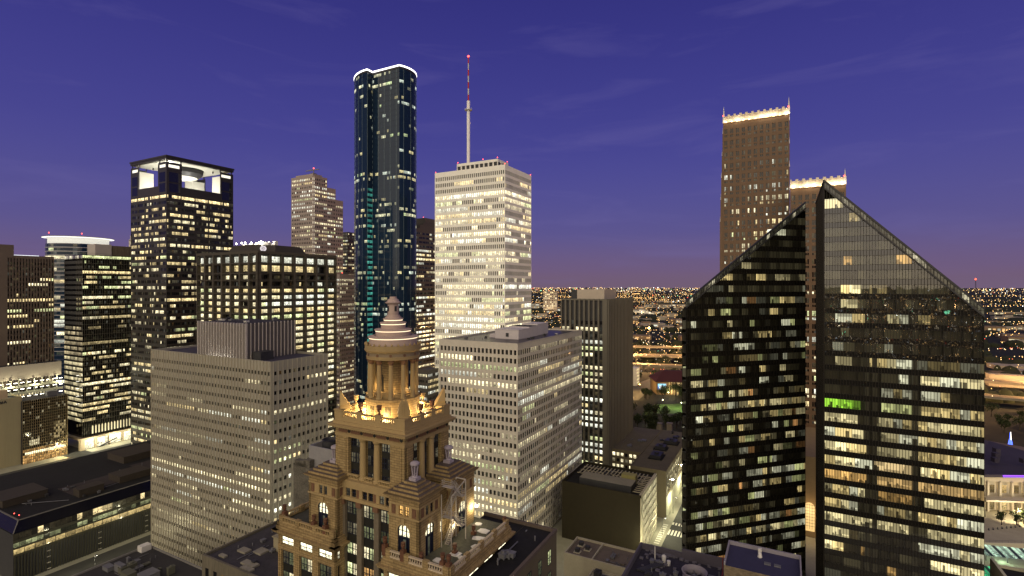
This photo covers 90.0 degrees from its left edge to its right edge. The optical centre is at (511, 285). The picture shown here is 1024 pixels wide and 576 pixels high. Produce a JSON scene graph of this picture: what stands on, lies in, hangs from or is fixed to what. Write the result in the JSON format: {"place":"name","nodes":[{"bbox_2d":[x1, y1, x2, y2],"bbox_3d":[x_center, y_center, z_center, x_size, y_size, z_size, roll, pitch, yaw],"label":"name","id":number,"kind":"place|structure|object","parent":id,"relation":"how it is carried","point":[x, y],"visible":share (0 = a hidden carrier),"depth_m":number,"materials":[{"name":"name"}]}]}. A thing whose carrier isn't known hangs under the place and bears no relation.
{"place":"outdoors","nodes":[
{"label":"outdoors","id":0,"kind":"place"},
{"bbox_2d":[0,443,130,475],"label":"road","id":1,"kind":"structure","parent":0,"point":[59,461],"depth_m":360.56,"materials":[{"name":"grey asphalt"}]},
{"bbox_2d":[41,232,113,393],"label":"round glass tower","id":2,"kind":"structure","parent":0,"point":[58,248],"depth_m":504.46,"materials":[{"name":"blue"}]},
{"bbox_2d":[62,445,93,458],"bbox_3d":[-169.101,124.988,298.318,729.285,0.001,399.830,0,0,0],"label":"cross road","id":3,"kind":"structure","parent":0,"point":[74,452],"depth_m":382.07,"materials":[{"name":"grey asphalt"}]},
{"bbox_2d":[45,534,150,575],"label":"road","id":4,"kind":"structure","parent":0,"point":[81,566],"depth_m":234.85,"materials":[{"name":"grey asphalt"}]},
{"bbox_2d":[129,155,233,444],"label":"loggia tower","id":5,"kind":"structure","parent":0,"point":[176,227],"depth_m":363.08,"materials":[{"name":"black glass"}]},
{"bbox_2d":[151,317,327,566],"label":"grey finned slab","id":6,"kind":"structure","parent":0,"point":[239,416],"depth_m":213.96,"materials":[{"name":"concrete"}]},
{"bbox_2d":[155,358,325,562],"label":"window","id":7,"kind":"structure","parent":6,"relation":"in","point":[155,358],"depth_m":213.10,"materials":[{"name":"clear glass"}]},
{"bbox_2d":[0,431,815,575],"bbox_3d":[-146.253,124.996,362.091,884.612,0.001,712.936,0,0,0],"label":"pavement","id":8,"kind":"structure","parent":0,"point":[563,544],"depth_m":253.47,"materials":[{"name":"grey concrete"}]},
{"bbox_2d":[0,390,21,468],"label":"blank limestone block","id":9,"kind":"structure","parent":8,"relation":"on","point":[10,430],"depth_m":354.68,"materials":[{"name":"stone"}]},
{"bbox_2d":[0,244,53,396],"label":"striped brown tower","id":10,"kind":"structure","parent":8,"relation":"on","point":[26,308],"depth_m":383.08,"materials":[{"name":"stone"}]},
{"bbox_2d":[8,262,52,395],"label":"window","id":11,"kind":"structure","parent":10,"relation":"in","point":[17,262],"depth_m":389.38,"materials":[{"name":"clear glass"}]},
{"bbox_2d":[0,360,62,396],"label":"parking podium","id":12,"kind":"object","parent":8,"relation":"on","point":[26,371],"visible":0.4,"depth_m":378.66,"materials":[{"name":"concrete"}]},
{"bbox_2d":[21,390,67,464],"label":"gold gridded block","id":13,"kind":"structure","parent":8,"relation":"on","point":[44,426],"depth_m":369.18,"materials":[{"name":"glass"}]},
{"bbox_2d":[0,440,150,575],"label":"dark ribbed hall","id":14,"kind":"structure","parent":8,"relation":"on","point":[54,515],"depth_m":243.09,"materials":[{"name":"metal"}]},
{"bbox_2d":[64,244,130,450],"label":"black glass block","id":15,"kind":"structure","parent":8,"relation":"on","point":[97,334],"depth_m":400.88,"materials":[{"name":"black glass"}]},
{"bbox_2d":[72,542,201,575],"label":"grey roof block","id":16,"kind":"structure","parent":8,"relation":"on","point":[146,559],"depth_m":187.59,"materials":[{"name":"concrete"}]},
{"bbox_2d":[202,513,291,575],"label":"old flat roof building","id":17,"kind":"structure","parent":8,"relation":"on","point":[254,553],"depth_m":133.39,"materials":[{"name":"grey concrete"}]},
{"bbox_2d":[196,241,336,436],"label":"exposed frame block","id":18,"kind":"structure","parent":8,"relation":"on","point":[265,280],"depth_m":312.57,"materials":[{"name":"metal"}]},
{"bbox_2d":[294,436,335,511],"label":"mottled wall building","id":19,"kind":"structure","parent":8,"relation":"on","point":[320,452],"depth_m":150.58,"materials":[{"name":"concrete"}]},
{"bbox_2d":[291,168,342,273],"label":"stepped beige tower","id":20,"kind":"structure","parent":8,"relation":"on","point":[316,217],"depth_m":510.12,"materials":[{"name":"concrete"}]},
{"bbox_2d":[292,178,341,271],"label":"window","id":21,"kind":"structure","parent":20,"relation":"in","point":[309,178],"depth_m":512.33,"materials":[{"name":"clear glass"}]},
{"bbox_2d":[337,274,353,407],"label":"beige podium block","id":22,"kind":"structure","parent":8,"relation":"on","point":[345,334],"depth_m":484.47,"materials":[{"name":"stone"}]},
{"bbox_2d":[337,279,342,405],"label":"window","id":23,"kind":"structure","parent":22,"relation":"in","point":[337,279],"depth_m":479.77,"materials":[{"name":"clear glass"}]},
{"bbox_2d":[343,232,353,273],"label":"dark slim tower","id":24,"kind":"structure","parent":8,"relation":"on","point":[348,252],"depth_m":602.42,"materials":[{"name":"brown stone"}]},
{"bbox_2d":[354,64,416,404],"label":"curved glass tower","id":25,"kind":"structure","parent":8,"relation":"on","point":[385,184],"depth_m":408.71,"materials":[{"name":"blue"}]},
{"bbox_2d":[271,296,556,575],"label":"rotunda tower","id":26,"kind":"structure","parent":8,"relation":"on","point":[391,487],"depth_m":89.66,"materials":[{"name":"stone"}]},
{"bbox_2d":[283,550,288,563],"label":"window","id":27,"kind":"structure","parent":26,"relation":"in","point":[285,553],"depth_m":94.91,"materials":[{"name":"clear glass"}]},
{"bbox_2d":[282,536,292,545],"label":"window","id":28,"kind":"structure","parent":26,"relation":"in","point":[286,540],"depth_m":94.45,"materials":[{"name":"white glass"}]},
{"bbox_2d":[289,552,292,565],"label":"window","id":29,"kind":"structure","parent":26,"relation":"in","point":[290,554],"depth_m":94.33,"materials":[{"name":"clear glass"}]},
{"bbox_2d":[301,556,306,570],"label":"window","id":30,"kind":"structure","parent":26,"relation":"in","point":[303,560],"depth_m":92.63,"materials":[{"name":"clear glass"}]},
{"bbox_2d":[300,542,311,552],"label":"window","id":31,"kind":"structure","parent":26,"relation":"in","point":[306,547],"depth_m":92.06,"materials":[{"name":"white glass"}]},
{"bbox_2d":[307,559,311,572],"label":"window","id":32,"kind":"structure","parent":26,"relation":"in","point":[309,562],"depth_m":92.01,"materials":[{"name":"beige glass"}]},
{"bbox_2d":[318,502,327,526],"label":"arched window","id":33,"kind":"structure","parent":26,"relation":"in","point":[323,513],"depth_m":91.59,"materials":[{"name":"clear glass"}]},
{"bbox_2d":[320,563,325,575],"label":"window","id":34,"kind":"structure","parent":26,"relation":"in","point":[322,567],"depth_m":90.37,"materials":[{"name":"grey glass"}]},
{"bbox_2d":[319,548,331,559],"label":"window","id":35,"kind":"structure","parent":26,"relation":"in","point":[323,553],"depth_m":89.79,"materials":[{"name":"white glass"}]},
{"bbox_2d":[327,566,331,575],"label":"window","id":36,"kind":"structure","parent":26,"relation":"in","point":[329,569],"depth_m":89.55,"materials":[{"name":"black glass"}]},
{"bbox_2d":[347,501,352,513],"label":"window","id":37,"kind":"structure","parent":26,"relation":"in","point":[349,504],"depth_m":90.39,"materials":[{"name":"grey glass"}]},
{"bbox_2d":[347,521,352,533],"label":"window","id":38,"kind":"structure","parent":26,"relation":"in","point":[349,524],"depth_m":90.37,"materials":[{"name":"glass"}]},
{"bbox_2d":[347,542,352,553],"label":"window","id":39,"kind":"structure","parent":26,"relation":"in","point":[350,546],"depth_m":90.37,"materials":[{"name":"green glass"}]},
{"bbox_2d":[347,561,352,573],"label":"window","id":40,"kind":"structure","parent":26,"relation":"in","point":[349,564],"depth_m":90.38,"materials":[{"name":"yellow glass"}]},
{"bbox_2d":[351,451,355,462],"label":"window","id":41,"kind":"structure","parent":26,"relation":"in","point":[353,454],"depth_m":91.32,"materials":[{"name":"grey glass"}]},
{"bbox_2d":[353,522,356,534],"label":"window","id":42,"kind":"structure","parent":26,"relation":"in","point":[354,524],"depth_m":89.79,"materials":[{"name":"grey glass"}]},
{"bbox_2d":[353,542,356,555],"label":"window","id":43,"kind":"structure","parent":26,"relation":"in","point":[354,544],"depth_m":89.80,"materials":[{"name":"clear glass"}]},
{"bbox_2d":[353,563,356,575],"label":"window","id":44,"kind":"structure","parent":26,"relation":"in","point":[354,564],"depth_m":89.77,"materials":[{"name":"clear glass"}]},
{"bbox_2d":[364,505,368,518],"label":"window","id":45,"kind":"structure","parent":26,"relation":"in","point":[366,508],"depth_m":88.51,"materials":[{"name":"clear glass"}]},
{"bbox_2d":[364,526,368,538],"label":"window","id":46,"kind":"structure","parent":26,"relation":"in","point":[366,529],"depth_m":88.51,"materials":[{"name":"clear glass"}]},
{"bbox_2d":[364,546,368,559],"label":"window","id":47,"kind":"structure","parent":26,"relation":"in","point":[366,549],"depth_m":88.51,"materials":[{"name":"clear glass"}]},
{"bbox_2d":[364,566,368,575],"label":"window","id":48,"kind":"structure","parent":26,"relation":"in","point":[366,570],"depth_m":88.51,"materials":[{"name":"clear glass"}]},
{"bbox_2d":[370,527,373,540],"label":"window","id":49,"kind":"structure","parent":26,"relation":"in","point":[371,529],"depth_m":87.93,"materials":[{"name":"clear glass"}]},
{"bbox_2d":[370,548,373,560],"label":"window","id":50,"kind":"structure","parent":26,"relation":"in","point":[371,550],"depth_m":87.95,"materials":[{"name":"clear glass"}]},
{"bbox_2d":[381,510,385,522],"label":"window","id":51,"kind":"structure","parent":26,"relation":"in","point":[383,513],"depth_m":86.69,"materials":[{"name":"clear glass"}]},
{"bbox_2d":[382,458,386,468],"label":"window","id":52,"kind":"structure","parent":26,"relation":"in","point":[384,461],"depth_m":87.91,"materials":[{"name":"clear glass"}]},
{"bbox_2d":[382,443,386,451],"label":"window","id":53,"kind":"structure","parent":26,"relation":"in","point":[384,446],"depth_m":87.91,"materials":[{"name":"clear glass"}]},
{"bbox_2d":[398,525,409,553],"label":"arched window","id":54,"kind":"structure","parent":26,"relation":"in","point":[403,532],"depth_m":82.82,"materials":[{"name":"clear glass"}]},
{"bbox_2d":[426,522,433,554],"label":"arched window","id":55,"kind":"structure","parent":26,"relation":"in","point":[429,531],"depth_m":83.94,"materials":[{"name":"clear glass"}]},
{"bbox_2d":[459,500,464,530],"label":"arched window","id":56,"kind":"structure","parent":26,"relation":"in","point":[462,506],"depth_m":92.37,"materials":[{"name":"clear glass"}]},
{"bbox_2d":[538,559,541,575],"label":"window","id":57,"kind":"structure","parent":26,"relation":"in","point":[540,562],"depth_m":89.75,"materials":[{"name":"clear glass"}]},
{"bbox_2d":[548,549,550,565],"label":"window","id":58,"kind":"structure","parent":26,"relation":"in","point":[549,552],"depth_m":93.19,"materials":[{"name":"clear glass"}]},
{"bbox_2d":[417,217,434,368],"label":"grey stepped tower","id":59,"kind":"structure","parent":8,"relation":"on","point":[426,281],"depth_m":485.78,"materials":[{"name":"stone"}]},
{"bbox_2d":[418,367,437,406],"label":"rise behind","id":60,"kind":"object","parent":8,"relation":"on","point":[428,380],"visible":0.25,"depth_m":348.10,"materials":[{"name":"grey stone"}]},
{"bbox_2d":[418,374,437,399],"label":"window","id":61,"kind":"structure","parent":60,"relation":"in","point":[418,374],"depth_m":347.08,"materials":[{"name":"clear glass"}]},
{"bbox_2d":[435,55,530,394],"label":"white gridded tower","id":62,"kind":"structure","parent":8,"relation":"on","point":[482,246],"depth_m":343.93,"materials":[{"name":"stone"}]},
{"bbox_2d":[436,170,530,394],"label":"window","id":63,"kind":"structure","parent":62,"relation":"in","point":[510,173],"depth_m":346.07,"materials":[{"name":"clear glass"}]},
{"bbox_2d":[564,536,634,575],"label":"white parapet building","id":64,"kind":"structure","parent":8,"relation":"on","point":[585,557],"depth_m":172.50,"materials":[{"name":"concrete"}]},
{"bbox_2d":[562,461,656,550],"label":"blank walled building","id":65,"kind":"structure","parent":8,"relation":"on","point":[611,505],"depth_m":247.66,"materials":[{"name":"beige concrete"}]},
{"bbox_2d":[612,427,681,518],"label":"pale roof block","id":66,"kind":"structure","parent":8,"relation":"on","point":[659,452],"depth_m":308.91,"materials":[{"name":"grey concrete"}]},
{"bbox_2d":[621,540,801,575],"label":"fan roof building","id":67,"kind":"structure","parent":8,"relation":"on","point":[742,559],"depth_m":125.76,"materials":[{"name":"concrete"}]},
{"bbox_2d":[720,101,845,537],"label":"red granite tower","id":68,"kind":"structure","parent":8,"relation":"on","point":[762,193],"depth_m":335.35,"materials":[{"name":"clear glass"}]},
{"bbox_2d":[724,121,787,267],"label":"window","id":69,"kind":"structure","parent":68,"relation":"in","point":[773,124],"depth_m":340.04,"materials":[{"name":"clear glass"}]},
{"bbox_2d":[806,502,814,531],"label":"arched window","id":70,"kind":"structure","parent":68,"relation":"in","point":[810,509],"depth_m":254.80,"materials":[{"name":"yellow glass"}]},
{"bbox_2d":[792,192,843,423],"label":"window","id":71,"kind":"structure","parent":68,"relation":"in","point":[813,195],"depth_m":308.33,"materials":[{"name":"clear glass"}]},
{"bbox_2d":[984,566,989,575],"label":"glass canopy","id":72,"kind":"object","parent":8,"relation":"on","point":[987,573],"visible":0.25,"depth_m":215.26,"materials":[{"name":"glass"}]},
{"bbox_2d":[990,557,1023,575],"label":"white parapet roof","id":73,"kind":"structure","parent":8,"relation":"on","point":[996,569],"depth_m":154.40,"materials":[{"name":"concrete"}]},
{"bbox_2d":[439,322,581,527],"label":"gridded office block","id":74,"kind":"structure","parent":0,"point":[513,396],"depth_m":244.08,"materials":[{"name":"grey concrete"}]},
{"bbox_2d":[441,336,579,526],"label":"window","id":75,"kind":"structure","parent":74,"relation":"in","point":[578,336],"depth_m":246.24,"materials":[{"name":"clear glass"}]},
{"bbox_2d":[0,0,1023,287],"label":"sky","id":76,"kind":"structure","parent":0,"point":[612,109],"materials":[{"name":"blue"}]},
{"bbox_2d":[561,287,632,465],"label":"finned concrete tower","id":77,"kind":"structure","parent":0,"point":[601,319],"depth_m":317.73,"materials":[{"name":"concrete"}]},
{"bbox_2d":[582,384,601,463],"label":"window","id":78,"kind":"structure","parent":77,"relation":"in","point":[586,392],"depth_m":316.49,"materials":[{"name":"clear glass"}]},
{"bbox_2d":[633,379,649,399],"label":"road","id":79,"kind":"structure","parent":0,"point":[638,394],"depth_m":624.30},
{"bbox_2d":[653,404,681,412],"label":"lawn","id":80,"kind":"structure","parent":0,"point":[675,408],"depth_m":526.71,"materials":[{"name":"green plant"}]},
{"bbox_2d":[661,504,681,551],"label":"road","id":81,"kind":"structure","parent":0,"point":[672,542],"depth_m":254.47,"materials":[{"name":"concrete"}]},
{"bbox_2d":[654,522,681,543],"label":"road markings","id":82,"kind":"object","parent":81,"relation":"on","point":[668,532],"visible":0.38,"depth_m":259.61,"materials":[{"name":"paint"}]},
{"bbox_2d":[531,288,1023,446],"bbox_3d":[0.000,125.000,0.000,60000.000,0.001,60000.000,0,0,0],"label":"ground","id":83,"kind":"structure","parent":0,"point":[993,431],"depth_m":920.99,"materials":[{"name":"brown soil"}]},
{"bbox_2d":[531,315,548,317],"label":"distant building","id":84,"kind":"structure","parent":83,"relation":"on","point":[534,316],"depth_m":2025.54,"materials":[{"name":"grey"}]},
{"bbox_2d":[543,291,557,310],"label":"building","id":85,"kind":"structure","parent":83,"relation":"on","point":[550,300],"depth_m":2400.74,"materials":[{"name":"beige glass"}]},
{"bbox_2d":[633,366,638,385],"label":"white office","id":86,"kind":"structure","parent":83,"relation":"on","point":[635,376],"depth_m":641.84,"materials":[{"name":"paint"}]},
{"bbox_2d":[633,415,642,426],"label":"park tree","id":87,"kind":"object","parent":83,"relation":"on","point":[636,417],"visible":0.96,"depth_m":450.00,"materials":[{"name":"green plant"}]},
{"bbox_2d":[633,334,650,339],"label":"distant building","id":88,"kind":"structure","parent":83,"relation":"on","point":[641,337],"depth_m":1195.38,"materials":[{"name":"brown"}]},
{"bbox_2d":[642,415,649,427],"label":"park tree","id":89,"kind":"object","parent":83,"relation":"on","point":[644,417],"visible":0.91,"depth_m":450.72,"materials":[{"name":"green plant"}]},
{"bbox_2d":[639,322,664,326],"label":"distant building","id":90,"kind":"structure","parent":83,"relation":"on","point":[654,324],"depth_m":1547.04,"materials":[{"name":"grey"}]},
{"bbox_2d":[648,420,657,428],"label":"park tree","id":91,"kind":"object","parent":83,"relation":"on","point":[653,422],"visible":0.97,"depth_m":430.04,"materials":[{"name":"green plant"}]},
{"bbox_2d":[649,403,660,414],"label":"park tree","id":92,"kind":"object","parent":83,"relation":"on","point":[657,407],"visible":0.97,"depth_m":477.35,"materials":[{"name":"green plant"}]},
{"bbox_2d":[633,345,681,350],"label":"freeway overpass","id":93,"kind":"object","parent":83,"relation":"on","point":[638,346],"visible":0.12,"depth_m":940.22,"materials":[{"name":"concrete"}]},
{"bbox_2d":[656,422,661,429],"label":"stone pylon","id":94,"kind":"object","parent":83,"relation":"on","point":[659,426],"visible":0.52,"depth_m":430.26,"materials":[{"name":"grey stone"}]},
{"bbox_2d":[657,386,667,400],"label":"park tree","id":95,"kind":"object","parent":83,"relation":"on","point":[662,390],"visible":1,"depth_m":556.89,"materials":[{"name":"green plant"}]},
{"bbox_2d":[658,408,668,415],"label":"park tree","id":96,"kind":"object","parent":83,"relation":"on","point":[662,411],"visible":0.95,"depth_m":476.22,"materials":[{"name":"green plant"}]},
{"bbox_2d":[649,370,681,394],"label":"red roof hall","id":97,"kind":"structure","parent":83,"relation":"on","point":[663,377],"depth_m":593.82,"materials":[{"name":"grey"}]},
{"bbox_2d":[659,325,673,331],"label":"distant building","id":98,"kind":"structure","parent":83,"relation":"on","point":[661,327],"depth_m":1414.55,"materials":[{"name":"grey"}]},
{"bbox_2d":[662,414,671,427],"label":"park tree","id":99,"kind":"object","parent":83,"relation":"on","point":[666,418],"visible":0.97,"depth_m":448.46,"materials":[{"name":"green plant"}]},
{"bbox_2d":[666,422,672,430],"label":"stone pylon","id":100,"kind":"object","parent":83,"relation":"on","point":[669,426],"visible":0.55,"depth_m":430.11,"materials":[{"name":"grey stone"}]},
{"bbox_2d":[669,383,681,396],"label":"park tree","id":101,"kind":"object","parent":83,"relation":"on","point":[676,387],"visible":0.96,"depth_m":576.91,"materials":[{"name":"green plant"}]},
{"bbox_2d":[671,415,681,427],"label":"park tree","id":102,"kind":"object","parent":83,"relation":"on","point":[679,417],"visible":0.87,"depth_m":449.45,"materials":[{"name":"green plant"}]},
{"bbox_2d":[531,287,1023,388],"bbox_3d":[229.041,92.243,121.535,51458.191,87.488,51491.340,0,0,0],"label":"city lights","id":103,"kind":"object","parent":83,"relation":"on","point":[696,290],"visible":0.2,"depth_m":5586.14,"materials":[{"name":"yellow"}]},
{"bbox_2d":[531,292,1023,403],"bbox_3d":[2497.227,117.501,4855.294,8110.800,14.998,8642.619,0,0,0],"label":"woods","id":104,"kind":"object","parent":83,"relation":"on","point":[989,357],"visible":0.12,"depth_m":1417.84,"materials":[{"name":"green plant"}]},
{"bbox_2d":[633,363,1023,401],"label":"freeway overpass","id":105,"kind":"object","parent":83,"relation":"on","point":[1004,397],"visible":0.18,"depth_m":543.42,"materials":[{"name":"concrete"}]},
{"bbox_2d":[633,353,1023,385],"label":"freeway overpass","id":106,"kind":"object","parent":83,"relation":"on","point":[1004,382],"visible":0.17,"depth_m":620.48,"materials":[{"name":"concrete"}]},
{"bbox_2d":[984,403,1000,416],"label":"park tree","id":107,"kind":"object","parent":83,"relation":"on","point":[992,406],"visible":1,"depth_m":489.45,"materials":[{"name":"green plant"}]},
{"bbox_2d":[984,326,1005,331],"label":"distant building","id":108,"kind":"structure","parent":83,"relation":"on","point":[1001,328],"depth_m":1368.98,"materials":[{"name":"brown"}]},
{"bbox_2d":[994,413,1004,424],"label":"park tree","id":109,"kind":"object","parent":83,"relation":"on","point":[996,415],"visible":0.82,"depth_m":459.03,"materials":[{"name":"green plant"}]},
{"bbox_2d":[996,419,1011,432],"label":"park tree","id":110,"kind":"object","parent":83,"relation":"on","point":[1001,422],"visible":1,"depth_m":435.64,"materials":[{"name":"green plant"}]},
{"bbox_2d":[985,372,1023,388],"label":"road","id":111,"kind":"structure","parent":83,"relation":"on","point":[1018,377],"depth_m":633.33,"materials":[{"name":"orange"}]},
{"bbox_2d":[987,363,1023,368],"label":"distant building","id":112,"kind":"structure","parent":83,"relation":"on","point":[1004,365],"depth_m":772.05,"materials":[{"name":"brown"}]},
{"bbox_2d":[991,316,1022,318],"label":"distant building","id":113,"kind":"structure","parent":83,"relation":"on","point":[998,317],"depth_m":1841.58,"materials":[{"name":"grey"}]},
{"bbox_2d":[995,333,1023,337],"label":"distant building","id":114,"kind":"structure","parent":83,"relation":"on","point":[1002,334],"depth_m":1230.09,"materials":[{"name":"brown"}]},
{"bbox_2d":[1004,326,1023,329],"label":"distant building","id":115,"kind":"structure","parent":83,"relation":"on","point":[1015,327],"depth_m":1466.01,"materials":[{"name":"brown"}]},
{"bbox_2d":[1011,415,1023,430],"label":"park tree","id":116,"kind":"object","parent":83,"relation":"on","point":[1015,419],"visible":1,"depth_m":443.00,"materials":[{"name":"green plant"}]},
{"bbox_2d":[682,180,985,575],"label":"sloped tower","id":117,"kind":"structure","parent":0,"point":[899,407],"depth_m":163.55,"materials":[{"name":"black glass"}]},
{"bbox_2d":[989,312,1011,314],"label":"distant building","id":118,"kind":"structure","parent":0,"point":[995,313],"depth_m":2233.42,"materials":[{"name":"grey"}]},
{"bbox_2d":[984,509,1023,572],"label":"plaza","id":119,"kind":"structure","parent":0,"point":[1013,534],"depth_m":258.55,"materials":[{"name":"beige concrete"}]},
{"bbox_2d":[995,511,1006,524],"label":"park tree","id":120,"kind":"object","parent":119,"relation":"on","point":[1001,515],"visible":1,"depth_m":267.96,"materials":[{"name":"green plant"}]},
{"bbox_2d":[984,440,1023,511],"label":"theatre","id":121,"kind":"structure","parent":119,"relation":"on","point":[1003,476],"depth_m":285.90,"materials":[{"name":"beige stone"}]},
{"bbox_2d":[985,484,1018,509],"label":"windows","id":122,"kind":"structure","parent":121,"relation":"in","point":[1004,487],"depth_m":285.43,"materials":[{"name":"yellow glass"}]},
{"bbox_2d":[984,545,1023,562],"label":"glass canopy","id":123,"kind":"object","parent":119,"relation":"on","point":[987,550],"visible":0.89,"depth_m":231.31,"materials":[{"name":"glass"}]},
{"bbox_2d":[984,540,1023,547],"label":"plaza wall","id":124,"kind":"structure","parent":119,"relation":"on","point":[1010,545],"depth_m":244.62,"materials":[{"name":"concrete"}]},
{"bbox_2d":[1009,510,1022,524],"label":"park tree","id":125,"kind":"object","parent":119,"relation":"on","point":[1017,516],"visible":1,"depth_m":267.44,"materials":[{"name":"green plant"}]},
{"bbox_2d":[1000,335,1023,341],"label":"distant building","id":126,"kind":"structure","parent":0,"point":[1005,338],"depth_m":1129.24,"materials":[{"name":"brown"}]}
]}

